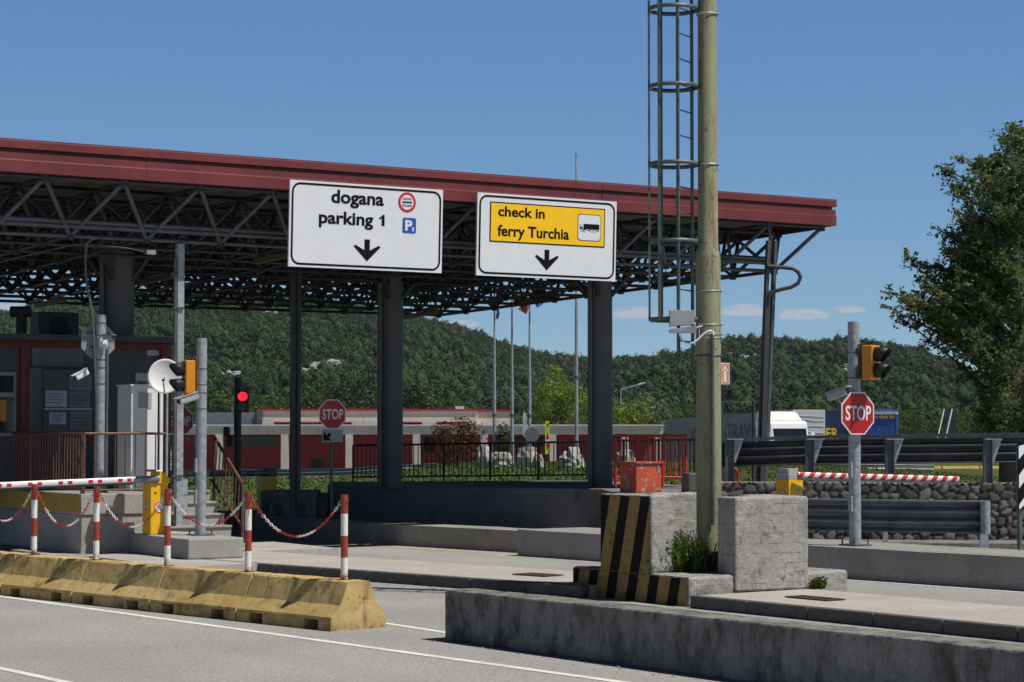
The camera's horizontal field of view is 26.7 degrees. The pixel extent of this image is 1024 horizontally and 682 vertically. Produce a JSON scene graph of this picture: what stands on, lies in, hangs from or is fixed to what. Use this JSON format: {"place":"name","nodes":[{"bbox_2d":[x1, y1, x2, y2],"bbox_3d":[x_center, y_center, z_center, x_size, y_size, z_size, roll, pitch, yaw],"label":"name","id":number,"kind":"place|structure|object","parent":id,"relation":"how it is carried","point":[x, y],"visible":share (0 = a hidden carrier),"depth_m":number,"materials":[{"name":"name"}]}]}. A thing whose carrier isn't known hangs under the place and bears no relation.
{"place":"outdoors","nodes":[
{"label":"outdoors","id":0,"kind":"place"},
{"bbox_2d":[11,542,337,557],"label":"pavement","id":1,"kind":"structure","parent":0,"point":[287,548],"depth_m":36.02,"materials":[{"name":"concrete"}]},
{"bbox_2d":[171,490,232,536],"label":"concrete steps","id":2,"kind":"structure","parent":1,"relation":"on","point":[214,516],"depth_m":36.37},
{"bbox_2d":[210,436,243,547],"bbox_3d":[-4.886,2.568,37.023,0.096,1.881,1.804,1,-3,-24],"label":"stair railing","id":3,"kind":"object","parent":1,"relation":"on","point":[234,470],"visible":0.96,"depth_m":36.98,"materials":[{"name":"metal"}]},
{"bbox_2d":[63,552,317,571],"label":"pavement","id":4,"kind":"structure","parent":0,"point":[230,563],"depth_m":32.67,"materials":[{"name":"concrete"}]},
{"bbox_2d":[129,531,242,559],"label":"concrete plinth","id":5,"kind":"structure","parent":4,"relation":"on","point":[184,546],"depth_m":33.26,"materials":[{"name":"concrete"}]},
{"bbox_2d":[0,469,169,534],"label":"barrier gate","id":6,"kind":"structure","parent":5,"relation":"on","point":[155,484],"depth_m":34.25,"materials":[{"name":"metal"}]},
{"bbox_2d":[171,244,187,525],"bbox_3d":[-5.602,0.916,35.946,0.408,5.093,0.152,2,-3,-32],"label":"steel post","id":7,"kind":"object","parent":5,"relation":"on","point":[179,486],"visible":0.66,"depth_m":35.92,"materials":[{"name":"metal"}]},
{"bbox_2d":[169,338,214,535],"bbox_3d":[-5.077,1.513,34.075,0.687,3.122,0.340,2,-3,-32],"label":"traffic light","id":8,"kind":"object","parent":5,"relation":"on","point":[185,382],"visible":1,"depth_m":34.08,"materials":[{"name":"metal"}]},
{"bbox_2d":[260,489,320,517],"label":"concrete block","id":9,"kind":"structure","parent":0,"point":[274,502],"depth_m":44.40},
{"bbox_2d":[210,468,276,514],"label":"barrier gate","id":10,"kind":"structure","parent":9,"relation":"on","point":[266,478],"depth_m":44.76,"materials":[{"name":"metal"}]},
{"bbox_2d":[0,543,596,596],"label":"pavement","id":11,"kind":"structure","parent":0,"point":[448,569],"depth_m":30.80,"materials":[{"name":"concrete"}]},
{"bbox_2d":[183,406,663,469],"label":"long building","id":12,"kind":"structure","parent":0,"point":[265,438],"depth_m":132.42,"materials":[{"name":"concrete"}]},
{"bbox_2d":[226,436,276,446],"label":"window","id":13,"kind":"structure","parent":12,"relation":"in","point":[246,441],"depth_m":132.42,"materials":[{"name":"black glass"}]},
{"bbox_2d":[0,450,1023,681],"bbox_3d":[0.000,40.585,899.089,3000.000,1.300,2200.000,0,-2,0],"label":"ground","id":14,"kind":"structure","parent":0,"point":[71,644],"depth_m":21.18,"materials":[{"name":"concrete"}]},
{"bbox_2d":[0,551,30,594],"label":"jersey barrier","id":15,"kind":"object","parent":14,"relation":"on","point":[7,560],"visible":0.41,"depth_m":27.93,"materials":[{"name":"yellow paint"}]},
{"bbox_2d":[1,554,104,602],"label":"jersey barrier","id":16,"kind":"object","parent":14,"relation":"on","point":[47,577],"visible":0.78,"depth_m":27.11,"materials":[{"name":"yellow paint"}]},
{"bbox_2d":[27,484,40,554],"bbox_3d":[-6.173,2.305,27.842,0.141,0.911,0.120,-2,-3,45],"label":"bollard","id":17,"kind":"object","parent":16,"relation":"on","point":[34,494],"visible":1,"depth_m":27.81,"materials":[{"name":"metal"}]},
{"bbox_2d":[89,486,102,559],"bbox_3d":[-5.160,2.259,26.750,0.141,0.911,0.120,-2,-3,45],"label":"bollard","id":18,"kind":"object","parent":16,"relation":"on","point":[96,509],"visible":1,"depth_m":26.72,"materials":[{"name":"metal"}]},
{"bbox_2d":[0,487,207,553],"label":"concrete platform","id":19,"kind":"structure","parent":14,"relation":"on","point":[65,506],"depth_m":34.98,"materials":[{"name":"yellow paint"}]},
{"bbox_2d":[12,432,82,493],"bbox_3d":[-8.865,2.094,37.770,0.043,0.991,7.383,2,-3,-32],"label":"railing","id":20,"kind":"object","parent":19,"relation":"on","point":[80,458],"visible":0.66,"depth_m":35.99,"materials":[{"name":"metal"}]},
{"bbox_2d":[0,333,189,488],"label":"toll booth","id":21,"kind":"object","parent":19,"relation":"on","point":[42,389],"visible":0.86,"depth_m":37.86,"materials":[{"name":"grey paint"}]},
{"bbox_2d":[0,372,15,435],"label":"window","id":22,"kind":"structure","parent":21,"relation":"in","point":[7,379],"depth_m":37.45,"materials":[{"name":"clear glass"}]},
{"bbox_2d":[9,306,31,333],"bbox_3d":[-9.018,-0.330,39.549,0.370,0.619,0.199,0,-2,0],"label":"roof vent","id":23,"kind":"object","parent":21,"relation":"on","point":[21,314],"visible":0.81,"depth_m":39.47,"materials":[{"name":"metal"}]},
{"bbox_2d":[30,312,78,334],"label":"air conditioner","id":24,"kind":"object","parent":21,"relation":"on","point":[61,323],"visible":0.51,"depth_m":40.24,"materials":[{"name":"black paint"}]},
{"bbox_2d":[95,315,108,491],"bbox_3d":[-6.792,1.032,35.582,0.201,2.931,0.182,-2,-3,41],"label":"camera pole","id":25,"kind":"object","parent":19,"relation":"on","point":[101,395],"visible":0.88,"depth_m":35.53,"materials":[{"name":"metal"}]},
{"bbox_2d":[81,323,114,357],"bbox_3d":[-6.860,-0.001,35.740,0.580,0.580,0.051,2,-3,-32],"label":"stop sign","id":26,"kind":"object","parent":25,"relation":"attached to","point":[86,341],"visible":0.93,"depth_m":35.68,"materials":[{"name":"metal"}]},
{"bbox_2d":[82,432,164,493],"bbox_3d":[-6.274,1.976,34.946,1.443,0.991,0.043,2,-3,-32],"label":"railing","id":27,"kind":"object","parent":19,"relation":"on","point":[115,434],"visible":0.84,"depth_m":34.86,"materials":[{"name":"metal"}]},
{"bbox_2d":[116,384,162,490],"bbox_3d":[-6.326,1.641,36.557,0.575,1.795,0.685,2,-3,-32],"label":"electrical cabinet","id":28,"kind":"object","parent":19,"relation":"on","point":[137,407],"visible":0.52,"depth_m":36.33,"materials":[{"name":"metal"}]},
{"bbox_2d":[148,359,180,475],"bbox_3d":[-5.613,1.378,34.981,0.443,2.188,0.452,2,-3,-42],"label":"satellite dish","id":29,"kind":"object","parent":19,"relation":"on","point":[161,374],"visible":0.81,"depth_m":35.11,"materials":[{"name":"white paint"}]},
{"bbox_2d":[157,433,195,488],"bbox_3d":[-5.927,2.078,37.153,1.293,0.971,0.043,2,-3,-32],"label":"railing","id":30,"kind":"object","parent":19,"relation":"on","point":[185,434],"visible":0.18,"depth_m":37.20,"materials":[{"name":"metal"}]},
{"bbox_2d":[72,560,182,611],"bbox_3d":[-4.547,2.940,26.060,0.752,0.516,1.696,2,-3,-43],"label":"jersey barrier","id":31,"kind":"object","parent":14,"relation":"on","point":[120,584],"visible":0.81,"depth_m":25.85,"materials":[{"name":"yellow paint"}]},
{"bbox_2d":[163,489,173,565],"bbox_3d":[-4.092,2.211,25.600,0.120,0.911,0.141,2,-3,-45],"label":"bollard","id":32,"kind":"object","parent":31,"relation":"on","point":[167,533],"visible":1,"depth_m":25.57,"materials":[{"name":"metal"}]},
{"bbox_2d":[171,406,192,432],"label":"stop sign","id":33,"kind":"object","parent":14,"relation":"on","point":[187,421],"visible":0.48,"depth_m":43.04,"materials":[{"name":"metal"}]},
{"bbox_2d":[171,386,233,445],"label":"broadleaf tree","id":34,"kind":"object","parent":14,"relation":"on","point":[214,397],"visible":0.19,"depth_m":240.33,"materials":[{"name":"green plant"}]},
{"bbox_2d":[150,566,269,620],"bbox_3d":[-3.375,2.888,24.800,0.752,0.515,1.695,2,-3,-43],"label":"jersey barrier","id":35,"kind":"object","parent":14,"relation":"on","point":[203,592],"visible":0.81,"depth_m":24.59,"materials":[{"name":"yellow paint"}]},
{"bbox_2d":[241,491,255,571],"bbox_3d":[-2.987,2.161,24.411,0.141,0.911,0.120,-2,-3,44],"label":"bollard","id":36,"kind":"object","parent":35,"relation":"on","point":[248,531],"visible":1,"depth_m":24.38,"materials":[{"name":"metal"}]},
{"bbox_2d":[223,378,248,529],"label":"traffic light","id":37,"kind":"object","parent":14,"relation":"on","point":[241,400],"visible":1,"depth_m":42.87,"materials":[{"name":"grey paint"}]},
{"bbox_2d":[0,545,588,596],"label":"kerb","id":38,"kind":"structure","parent":14,"relation":"on","point":[556,589],"depth_m":29.32,"materials":[{"name":"concrete"}]},
{"bbox_2d":[289,267,300,508],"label":"steel post","id":39,"kind":"object","parent":14,"relation":"on","point":[295,388],"visible":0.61,"depth_m":41.95,"materials":[{"name":"metal"}]},
{"bbox_2d":[237,573,385,631],"bbox_3d":[-2.204,2.834,23.538,0.751,0.516,1.696,2,-3,-43],"label":"jersey barrier","id":40,"kind":"object","parent":14,"relation":"on","point":[309,601],"visible":1,"depth_m":23.12,"materials":[{"name":"yellow paint"}]},
{"bbox_2d":[336,495,351,579],"bbox_3d":[-1.800,2.107,23.132,0.120,0.911,0.141,2,-3,-43],"label":"bollard","id":41,"kind":"object","parent":40,"relation":"on","point":[344,499],"visible":1,"depth_m":23.10,"materials":[{"name":"metal"}]},
{"bbox_2d":[250,497,340,537],"bbox_3d":[-2.394,1.957,23.779,0.029,0.425,1.652,2,-3,-43],"label":"chain","id":42,"kind":"object","parent":41,"relation":"hanging from","point":[297,536],"visible":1,"depth_m":23.75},
{"bbox_2d":[0,595,626,681],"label":"road marking","id":43,"kind":"object","parent":14,"relation":"on","point":[516,667],"visible":1,"depth_m":21.34,"materials":[{"name":"paint"}]},
{"bbox_2d":[289,383,364,408],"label":"broadleaf tree","id":44,"kind":"object","parent":14,"relation":"on","point":[305,392],"visible":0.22,"depth_m":245.12,"materials":[{"name":"green plant"}]},
{"bbox_2d":[320,377,369,408],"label":"pine tree","id":45,"kind":"object","parent":14,"relation":"on","point":[357,400],"visible":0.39,"depth_m":223.44,"materials":[{"name":"green plant"}]},
{"bbox_2d":[232,515,529,552],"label":"concrete wall","id":46,"kind":"structure","parent":14,"relation":"on","point":[491,538],"depth_m":39.98,"materials":[{"name":"concrete"}]},
{"bbox_2d":[319,399,345,519],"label":"stop sign","id":47,"kind":"object","parent":46,"relation":"on","point":[332,414],"visible":0.98,"depth_m":41.97,"materials":[{"name":"metal"}]},
{"bbox_2d":[351,385,420,408],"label":"broadleaf tree","id":48,"kind":"object","parent":14,"relation":"on","point":[372,397],"visible":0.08,"depth_m":237.14,"materials":[{"name":"green plant"}]},
{"bbox_2d":[403,381,443,408],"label":"pine tree","id":49,"kind":"object","parent":14,"relation":"on","point":[412,397],"visible":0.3,"depth_m":214.39,"materials":[{"name":"green plant"}]},
{"bbox_2d":[328,480,728,528],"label":"concrete platform","id":50,"kind":"structure","parent":14,"relation":"on","point":[530,506],"depth_m":43.70,"materials":[{"name":"grey concrete"}]},
{"bbox_2d":[0,138,836,487],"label":"toll canopy","id":51,"kind":"object","parent":50,"relation":"on","point":[220,216],"visible":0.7,"depth_m":40.40,"materials":[{"name":"metal"}]},
{"bbox_2d":[84,236,100,393],"bbox_3d":[-6.875,-0.422,35.249,0.267,2.591,0.044,0,-2,0],"label":"cable hose","id":52,"kind":"object","parent":51,"relation":"hanging from","point":[92,315],"visible":1,"depth_m":35.23,"materials":[{"name":"plastic"}]},
{"bbox_2d":[135,260,173,285],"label":"strip lamp","id":53,"kind":"object","parent":51,"relation":"hanging from","point":[158,278],"visible":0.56,"depth_m":41.01,"materials":[{"name":"metal"}]},
{"bbox_2d":[254,239,287,263],"bbox_3d":[-4.224,-1.644,38.103,0.100,0.480,1.413,1,-3,-32],"label":"strip lamp","id":54,"kind":"object","parent":51,"relation":"hanging from","point":[274,257],"visible":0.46,"depth_m":38.09,"materials":[{"name":"metal"}]},
{"bbox_2d":[287,179,442,272],"bbox_3d":[-2.507,-1.944,36.898,2.961,1.458,0.188,2,-3,-32],"label":"customs sign","id":55,"kind":"object","parent":51,"relation":"attached to","point":[356,226],"visible":1,"depth_m":36.81,"materials":[{"name":"metal"}]},
{"bbox_2d":[475,192,616,280],"bbox_3d":[0.613,-1.859,38.850,2.980,1.469,0.189,2,-3,-32],"label":"ferry sign","id":56,"kind":"object","parent":51,"relation":"attached to","point":[525,236],"visible":1,"depth_m":38.76,"materials":[{"name":"metal"}]},
{"bbox_2d":[352,441,587,480],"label":"railing","id":57,"kind":"object","parent":50,"relation":"on","point":[538,474],"visible":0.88,"depth_m":50.51,"materials":[{"name":"metal"}]},
{"bbox_2d":[474,481,587,483],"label":"steel pipe","id":58,"kind":"object","parent":50,"relation":"on","point":[530,482],"visible":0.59,"depth_m":44.74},
{"bbox_2d":[618,461,662,492],"bbox_3d":[2.381,2.514,39.865,0.610,0.564,0.580,2,-3,-32],"label":"sand box","id":59,"kind":"object","parent":50,"relation":"on","point":[640,476],"visible":1,"depth_m":39.67,"materials":[{"name":"orange paint"}]},
{"bbox_2d":[614,434,686,486],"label":"railing","id":60,"kind":"object","parent":50,"relation":"on","point":[638,446],"visible":0.73,"depth_m":43.01,"materials":[{"name":"metal"}]},
{"bbox_2d":[613,439,694,475],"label":"railing","id":61,"kind":"object","parent":50,"relation":"on","point":[629,440],"visible":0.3,"depth_m":47.39,"materials":[{"name":"metal"}]},
{"bbox_2d":[681,473,695,491],"bbox_3d":[3.299,2.608,39.661,0.280,0.360,0.255,2,-3,-32],"label":"junction cabinet","id":62,"kind":"object","parent":50,"relation":"on","point":[688,482],"visible":0.63,"depth_m":39.54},
{"bbox_2d":[721,401,754,481],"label":"chain link fence","id":63,"kind":"object","parent":50,"relation":"on","point":[753,434],"visible":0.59,"depth_m":40.46,"materials":[{"name":"metal"}]},
{"bbox_2d":[514,387,554,424],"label":"tree","id":64,"kind":"object","parent":14,"relation":"on","point":[516,422],"visible":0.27,"depth_m":151.56,"materials":[{"name":"green plant"}]},
{"bbox_2d":[531,364,587,424],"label":"tree","id":65,"kind":"object","parent":14,"relation":"on","point":[560,398],"visible":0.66,"depth_m":149.42,"materials":[{"name":"green plant"}]},
{"bbox_2d":[613,398,651,424],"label":"tree","id":66,"kind":"object","parent":14,"relation":"on","point":[626,419],"visible":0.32,"depth_m":147.63,"materials":[{"name":"green plant"}]},
{"bbox_2d":[628,392,672,433],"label":"tree","id":67,"kind":"object","parent":14,"relation":"on","point":[656,421],"visible":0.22,"depth_m":155.91,"materials":[{"name":"green plant"}]},
{"bbox_2d":[573,492,846,606],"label":"concrete plinth","id":68,"kind":"structure","parent":14,"relation":"on","point":[762,542],"depth_m":26.61,"materials":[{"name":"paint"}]},
{"bbox_2d":[665,526,717,572],"bbox_3d":[2.186,2.584,26.896,1.010,0.578,0.946,0,-2,0],"label":"weed clump","id":69,"kind":"object","parent":68,"relation":"on","point":[685,557],"visible":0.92,"depth_m":26.70,"materials":[{"name":"green plant"}]},
{"bbox_2d":[695,0,722,570],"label":"lamp mast","id":70,"kind":"object","parent":68,"relation":"on","point":[708,355],"visible":0.96,"depth_m":27.06,"materials":[{"name":"paint"}]},
{"bbox_2d":[648,0,698,367],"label":"caged ladder","id":71,"kind":"object","parent":70,"relation":"attached to","point":[660,241],"visible":0.94,"depth_m":27.15,"materials":[{"name":"metal"}]},
{"bbox_2d":[669,310,713,344],"bbox_3d":[2.245,-0.168,26.914,0.564,0.426,0.249,0,-2,0],"label":"antenna box","id":72,"kind":"object","parent":70,"relation":"attached to","point":[681,317],"visible":1,"depth_m":26.81,"materials":[{"name":"grey plastic"}]},
{"bbox_2d":[445,588,1023,681],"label":"concrete wall","id":73,"kind":"structure","parent":14,"relation":"on","point":[733,647],"depth_m":18.39,"materials":[{"name":"concrete"}]},
{"bbox_2d":[665,411,814,461],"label":"articulated lorry","id":74,"kind":"object","parent":14,"relation":"on","point":[783,423],"visible":0.18,"depth_m":129.44,"materials":[{"name":"black paint"}]},
{"bbox_2d":[518,527,1023,590],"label":"concrete wall","id":75,"kind":"structure","parent":14,"relation":"on","point":[986,568],"depth_m":30.29,"materials":[{"name":"concrete"}]},
{"bbox_2d":[839,321,891,545],"bbox_3d":[5.120,1.338,31.192,0.367,3.255,0.815,2,-3,-37],"label":"traffic light","id":76,"kind":"object","parent":75,"relation":"on","point":[864,361],"visible":1,"depth_m":31.26,"materials":[{"name":"metal"}]},
{"bbox_2d":[825,386,851,403],"bbox_3d":[4.795,0.787,31.266,0.381,0.270,0.345,-2,-3,42],"label":"cctv camera","id":77,"kind":"object","parent":76,"relation":"attached to","point":[838,393],"visible":1,"depth_m":31.14,"materials":[{"name":"grey plastic"}]},
{"bbox_2d":[841,392,873,434],"bbox_3d":[5.004,1.046,31.186,0.616,0.616,0.014,2,-3,-32],"label":"stop sign","id":78,"kind":"object","parent":76,"relation":"attached to","point":[857,413],"visible":1,"depth_m":31.18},
{"bbox_2d":[776,467,958,495],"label":"barrier gate","id":79,"kind":"structure","parent":75,"relation":"on","point":[789,481],"depth_m":35.56,"materials":[{"name":"metal"}]},
{"bbox_2d":[756,240,801,481],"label":"steel post","id":80,"kind":"object","parent":14,"relation":"on","point":[766,367],"visible":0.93,"depth_m":41.56,"materials":[{"name":"metal"}]},
{"bbox_2d":[771,410,824,438],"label":"curtain trailer","id":81,"kind":"object","parent":14,"relation":"on","point":[814,420],"visible":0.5,"depth_m":149.90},
{"bbox_2d":[825,410,847,438],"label":"blue trailer","id":82,"kind":"object","parent":14,"relation":"on","point":[834,425],"visible":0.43,"depth_m":150.89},
{"bbox_2d":[691,595,1023,641],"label":"kerb","id":83,"kind":"structure","parent":14,"relation":"on","point":[928,624],"depth_m":23.30,"materials":[{"name":"concrete"}]},
{"bbox_2d":[721,481,1023,539],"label":"stone wall","id":84,"kind":"structure","parent":14,"relation":"on","point":[1001,497],"depth_m":37.94,"materials":[{"name":"stone"}]},
{"bbox_2d":[721,433,1023,482],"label":"guardrail","id":85,"kind":"object","parent":84,"relation":"on","point":[809,452],"visible":0.77,"depth_m":38.92,"materials":[{"name":"metal"}]},
{"bbox_2d":[816,464,933,469],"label":"guardrail","id":86,"kind":"object","parent":14,"relation":"on","point":[918,467],"visible":0.32,"depth_m":96.87,"materials":[{"name":"metal"}]},
{"bbox_2d":[807,498,989,547],"bbox_3d":[5.363,2.941,33.653,4.257,0.953,0.579,-1,-3,26],"label":"guardrail","id":87,"kind":"object","parent":14,"relation":"on","point":[884,516],"visible":0.7,"depth_m":33.14,"materials":[{"name":"metal"}]},
{"bbox_2d":[898,409,940,437],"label":"broadleaf tree","id":88,"kind":"object","parent":14,"relation":"on","point":[917,426],"visible":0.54,"depth_m":237.93,"materials":[{"name":"green plant"}]},
{"bbox_2d":[828,539,1023,549],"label":"concrete kerb","id":89,"kind":"structure","parent":14,"relation":"on","point":[1004,544],"depth_m":36.58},
{"bbox_2d":[919,413,968,437],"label":"broadleaf tree","id":90,"kind":"object","parent":14,"relation":"on","point":[936,423],"visible":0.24,"depth_m":215.63,"materials":[{"name":"green plant"}]},
{"bbox_2d":[878,120,1023,481],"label":"tree","id":91,"kind":"object","parent":14,"relation":"on","point":[988,250],"visible":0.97,"depth_m":45.08,"materials":[{"name":"green plant"}]},
{"bbox_2d":[1016,442,1023,549],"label":"chevron sign","id":92,"kind":"object","parent":14,"relation":"on","point":[1020,472],"visible":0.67,"depth_m":30.97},
{"bbox_2d":[0,0,1023,370],"label":"sky","id":93,"kind":"structure","parent":0,"point":[856,104],"materials":[{"name":"blue"}]},
{"bbox_2d":[81,296,965,448],"bbox_3d":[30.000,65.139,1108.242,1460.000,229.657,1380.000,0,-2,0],"label":"hills","id":94,"kind":"structure","parent":0,"point":[822,356],"depth_m":1032.11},
{"bbox_2d":[0,285,994,428],"bbox_3d":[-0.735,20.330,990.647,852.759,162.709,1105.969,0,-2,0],"label":"woodland","id":95,"kind":"object","parent":94,"relation":"on","point":[810,380],"visible":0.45,"depth_m":895.13,"materials":[{"name":"plant"}]},
{"bbox_2d":[171,462,998,524],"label":"lawn","id":96,"kind":"structure","parent":0,"point":[977,472],"depth_m":81.66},
{"bbox_2d":[183,463,437,477],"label":"guardrail","id":97,"kind":"object","parent":96,"relation":"on","point":[317,472],"visible":0.33,"depth_m":97.09,"materials":[{"name":"grey metal"}]},
{"bbox_2d":[428,416,488,465],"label":"bush","id":98,"kind":"object","parent":96,"relation":"on","point":[444,432],"visible":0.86,"depth_m":89.48,"materials":[{"name":"red plant"}]},
{"bbox_2d":[492,294,496,452],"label":"flagpole","id":99,"kind":"object","parent":96,"relation":"on","point":[494,414],"visible":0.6,"depth_m":91.94,"materials":[{"name":"metal"}]},
{"bbox_2d":[493,422,514,452],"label":"bush","id":100,"kind":"object","parent":96,"relation":"on","point":[503,437],"visible":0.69,"depth_m":91.77,"materials":[{"name":"green plant"}]},
{"bbox_2d":[510,295,513,463],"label":"flagpole","id":101,"kind":"object","parent":96,"relation":"on","point":[511,408],"visible":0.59,"depth_m":90.94,"materials":[{"name":"metal"}]},
{"bbox_2d":[517,447,536,467],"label":"boulder","id":102,"kind":"object","parent":96,"relation":"on","point":[524,457],"visible":0.5,"depth_m":83.04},
{"bbox_2d":[527,289,531,446],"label":"flagpole","id":103,"kind":"object","parent":96,"relation":"on","point":[529,415],"visible":0.58,"depth_m":89.97,"materials":[{"name":"metal"}]},
{"bbox_2d":[522,412,538,441],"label":"round signs","id":104,"kind":"object","parent":96,"relation":"on","point":[531,434],"visible":0.88,"depth_m":85.45,"materials":[{"name":"metal"}]},
{"bbox_2d":[559,447,583,467],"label":"boulder","id":105,"kind":"object","parent":96,"relation":"on","point":[570,458],"visible":0.52,"depth_m":82.44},
{"bbox_2d":[574,153,578,446],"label":"flagpole","id":106,"kind":"object","parent":96,"relation":"on","point":[576,376],"visible":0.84,"depth_m":92.98,"materials":[{"name":"metal"}]},
{"bbox_2d":[702,589,1023,625],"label":"pavement","id":107,"kind":"structure","parent":0,"point":[987,613],"depth_m":24.24,"materials":[{"name":"concrete"}]},
{"bbox_2d":[861,409,898,438],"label":"shipping container","id":108,"kind":"object","parent":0,"point":[885,421],"visible":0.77,"depth_m":148.04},
{"bbox_2d":[937,408,954,437],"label":"sign board","id":109,"kind":"object","parent":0,"point":[948,418],"visible":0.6,"depth_m":69.95,"materials":[{"name":"grey paint"}]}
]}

